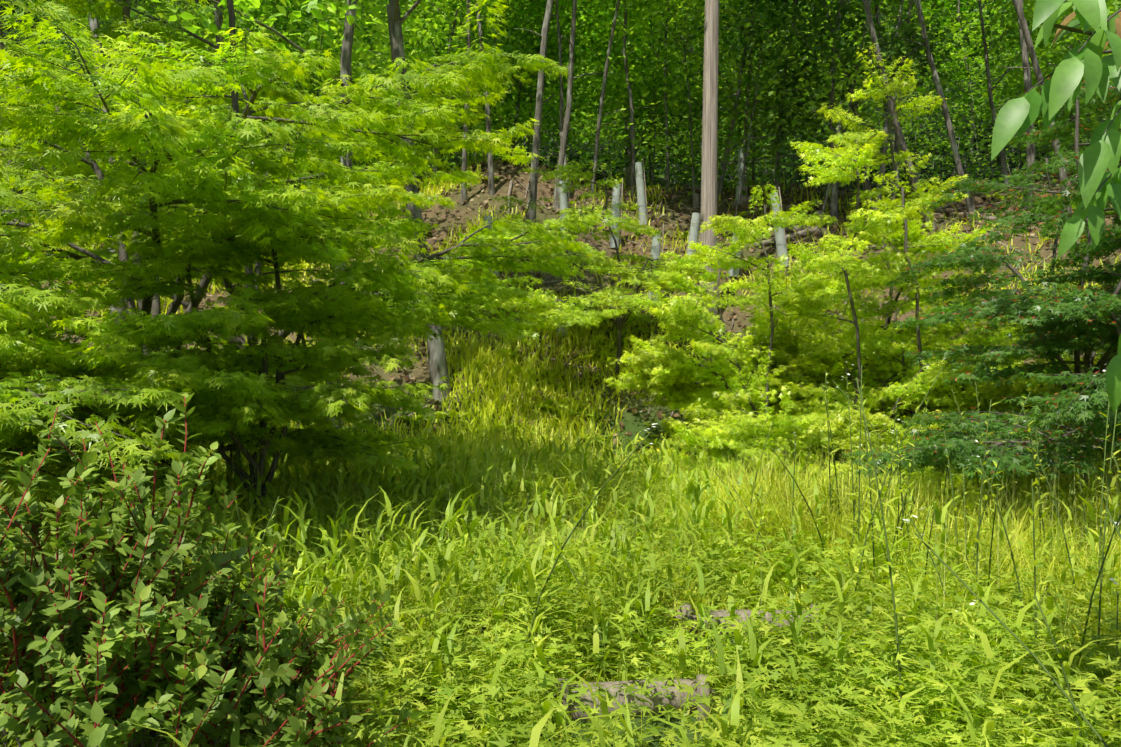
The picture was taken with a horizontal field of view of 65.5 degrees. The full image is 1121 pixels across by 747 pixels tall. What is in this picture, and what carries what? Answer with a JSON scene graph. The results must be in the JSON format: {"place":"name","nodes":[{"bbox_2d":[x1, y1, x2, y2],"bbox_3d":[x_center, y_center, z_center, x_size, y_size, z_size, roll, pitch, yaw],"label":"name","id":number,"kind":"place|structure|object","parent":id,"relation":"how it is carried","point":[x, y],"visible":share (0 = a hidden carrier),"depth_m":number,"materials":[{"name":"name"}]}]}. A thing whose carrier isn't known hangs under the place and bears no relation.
{"place":"outdoors","nodes":[
{"label":"outdoors","id":0,"kind":"place"},
{"bbox_2d":[0,391,1120,746],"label":"meadow grass","id":1,"kind":"structure","parent":0,"point":[782,495],"depth_m":5.56,"materials":[{"name":"green plant"}]},
{"bbox_2d":[0,0,1120,746],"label":"terrain","id":2,"kind":"structure","parent":0,"point":[630,420],"depth_m":16.89,"materials":[{"name":"brown soil"}]},
{"bbox_2d":[0,391,421,746],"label":"shrub","id":3,"kind":"object","parent":2,"relation":"on","point":[105,732],"depth_m":2.35,"materials":[{"name":"green plant"}]},
{"bbox_2d":[0,0,661,521],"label":"maple","id":4,"kind":"object","parent":2,"relation":"on","point":[138,384],"depth_m":5.18,"materials":[{"name":"green plant"}]},
{"bbox_2d":[484,216,498,274],"bbox_3d":[-1.276,-2.361,16.147,0.284,1.112,0.200,0,0,-2],"label":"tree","id":5,"kind":"object","parent":2,"relation":"on","point":[488,219],"visible":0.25,"depth_m":16.08,"materials":[{"name":"white plastic"}]},
{"bbox_2d":[0,365,1120,746],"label":"meadow weed plants","id":6,"kind":"object","parent":2,"relation":"on","point":[872,713],"visible":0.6,"depth_m":3.95,"materials":[{"name":"green plant"}]},
{"bbox_2d":[0,0,1120,428],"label":"forest","id":7,"kind":"object","parent":2,"relation":"on","point":[636,10],"depth_m":19.98,"materials":[{"name":"green plant"}]},
{"bbox_2d":[0,149,1120,475],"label":"bank grass","id":8,"kind":"structure","parent":2,"relation":"on","point":[500,377],"depth_m":12.99,"materials":[{"name":"green plant"}]},
{"bbox_2d":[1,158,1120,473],"bbox_3d":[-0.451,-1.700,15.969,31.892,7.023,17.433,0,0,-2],"label":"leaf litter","id":9,"kind":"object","parent":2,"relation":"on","point":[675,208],"visible":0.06,"depth_m":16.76,"materials":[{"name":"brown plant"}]},
{"bbox_2d":[4,395,1120,741],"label":"meadow seed stalks","id":10,"kind":"object","parent":2,"relation":"on","point":[730,513],"depth_m":5.72,"materials":[{"name":"green plant"}]},
{"bbox_2d":[557,302,567,335],"bbox_3d":[0.044,-0.890,14.290,0.185,0.550,0.185,0,0,21],"label":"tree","id":11,"kind":"object","parent":2,"relation":"on","point":[563,333],"visible":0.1,"depth_m":14.21,"materials":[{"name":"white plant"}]},
{"bbox_2d":[5,0,1120,186],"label":"forest","id":12,"kind":"object","parent":2,"relation":"on","point":[928,114],"depth_m":31.21,"materials":[{"name":"green plant"}]},
{"bbox_2d":[559,181,567,238],"bbox_3d":[0.085,-3.187,17.186,0.217,1.207,0.185,0,0,-24],"label":"tree guard","id":13,"kind":"object","parent":2,"relation":"on","point":[563,202],"visible":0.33,"depth_m":17.12,"materials":[{"name":"white plastic"}]},
{"bbox_2d":[17,161,1113,457],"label":"bank twigs","id":14,"kind":"object","parent":2,"relation":"on","point":[511,183],"visible":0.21,"depth_m":16.30,"materials":[{"name":"brown wood"}]},
{"bbox_2d":[24,168,1116,463],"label":"bank weed plants","id":15,"kind":"object","parent":2,"relation":"on","point":[598,338],"visible":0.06,"depth_m":13.56,"materials":[{"name":"green plant"}]},
{"bbox_2d":[609,183,620,247],"bbox_3d":[1.056,-3.063,16.970,0.208,1.256,0.185,0,0,21],"label":"tree guard","id":16,"kind":"object","parent":2,"relation":"on","point":[616,200],"visible":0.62,"depth_m":16.90,"materials":[{"name":"white plastic"}]},
{"bbox_2d":[611,178,622,247],"bbox_3d":[1.090,-3.023,16.972,0.240,1.570,0.211,0,0,21],"label":"stake","id":17,"kind":"object","parent":2,"relation":"on","point":[621,197],"visible":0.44,"depth_m":16.97,"materials":[{"name":"brown wood"}]},
{"bbox_2d":[635,162,646,224],"bbox_3d":[1.681,-3.724,18.095,0.278,1.310,0.200,0,0,-2],"label":"tree guard","id":18,"kind":"object","parent":2,"relation":"on","point":[640,191],"visible":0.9,"depth_m":18.02,"materials":[{"name":"white plastic"}]},
{"bbox_2d":[636,157,647,219],"bbox_3d":[1.690,-3.684,18.095,0.303,1.617,0.218,0,0,-2],"label":"stake","id":19,"kind":"object","parent":2,"relation":"on","point":[645,187],"visible":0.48,"depth_m":18.09,"materials":[{"name":"brown wood"}]},
{"bbox_2d":[647,230,660,309],"bbox_3d":[1.584,-1.743,14.784,0.224,1.357,0.188,0,0,21],"label":"tree guard","id":20,"kind":"object","parent":2,"relation":"on","point":[655,248],"visible":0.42,"depth_m":14.73,"materials":[{"name":"white plastic"}]},
{"bbox_2d":[651,224,663,297],"bbox_3d":[1.622,-1.703,14.788,0.252,1.669,0.214,0,0,21],"label":"stake","id":21,"kind":"object","parent":2,"relation":"on","point":[662,242],"visible":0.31,"depth_m":14.79,"materials":[{"name":"brown wood"}]},
{"bbox_2d":[528,525,826,726],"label":"log steps","id":22,"kind":"structure","parent":2,"relation":"on","point":[674,701],"depth_m":3.75,"materials":[{"name":"grey wood"}]},
{"bbox_2d":[686,213,699,254],"bbox_3d":[2.422,-2.443,16.018,0.293,1.014,0.200,0,0,-2],"label":"tree guard","id":23,"kind":"object","parent":2,"relation":"on","point":[694,231],"visible":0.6,"depth_m":15.95,"materials":[{"name":"white plastic"}]},
{"bbox_2d":[698,0,718,322],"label":"tree trunk","id":24,"kind":"object","parent":2,"relation":"on","point":[709,133],"visible":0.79,"depth_m":13.95,"materials":[{"name":"brown plant"}]},
{"bbox_2d":[602,186,827,247],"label":"bank logs","id":25,"kind":"object","parent":2,"relation":"on","point":[800,233],"visible":0.58,"depth_m":17.61,"materials":[{"name":"brown wood"}]},
{"bbox_2d":[728,225,740,276],"bbox_3d":[3.103,-2.175,15.456,0.266,0.963,0.185,0,0,-24],"label":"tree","id":26,"kind":"object","parent":2,"relation":"on","point":[733,273],"visible":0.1,"depth_m":15.38,"materials":[{"name":"white plastic"}]},
{"bbox_2d":[733,218,745,276],"bbox_3d":[3.144,-2.136,15.475,0.292,1.266,0.205,0,0,-24],"label":"stake","id":27,"kind":"object","parent":2,"relation":"on","point":[741,257],"visible":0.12,"depth_m":15.46,"materials":[{"name":"brown wood"}]},
{"bbox_2d":[735,148,744,199],"bbox_3d":[4.057,-4.482,19.730,0.228,1.208,0.189,0,0,-24],"label":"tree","id":28,"kind":"object","parent":2,"relation":"on","point":[740,164],"visible":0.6,"depth_m":19.66,"materials":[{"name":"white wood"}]},
{"bbox_2d":[772,187,788,266],"bbox_3d":[3.995,-2.560,15.819,0.370,1.659,0.218,0,0,-2],"label":"stake","id":29,"kind":"object","parent":2,"relation":"on","point":[782,210],"visible":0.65,"depth_m":15.81,"materials":[{"name":"brown wood"}]},
{"bbox_2d":[770,192,788,266],"bbox_3d":[3.978,-2.599,15.819,0.360,1.361,0.200,0,0,-2],"label":"tree guard","id":30,"kind":"object","parent":29,"relation":"attached to","point":[781,247],"visible":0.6,"depth_m":15.75,"materials":[{"name":"white plastic"}]},
{"bbox_2d":[457,43,1117,505],"bbox_3d":[2.291,-0.846,11.634,5.508,5.764,9.502,0,0,-24],"label":"young maple","id":31,"kind":"object","parent":2,"relation":"on","point":[809,301],"depth_m":9.49,"materials":[{"name":"green plant"}]},
{"bbox_2d":[529,433,1120,516],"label":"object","id":32,"kind":"object","parent":2,"relation":"on","point":[658,450],"visible":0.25,"depth_m":8.94,"materials":[{"name":"green plant"}]},
{"bbox_2d":[645,353,1120,610],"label":"flowers","id":33,"kind":"object","parent":2,"relation":"on","point":[1111,579],"visible":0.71,"depth_m":3.71,"materials":[{"name":"plant"}]},
{"bbox_2d":[843,75,1120,485],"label":"maple","id":34,"kind":"object","parent":2,"relation":"on","point":[961,451],"depth_m":6.97,"materials":[{"name":"green plant"}]},
{"bbox_2d":[846,78,1120,472],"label":"maple right samaras","id":35,"kind":"object","parent":34,"relation":"attached to","point":[1076,157],"visible":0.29,"depth_m":7.02,"materials":[{"name":"green plant"}]}
]}

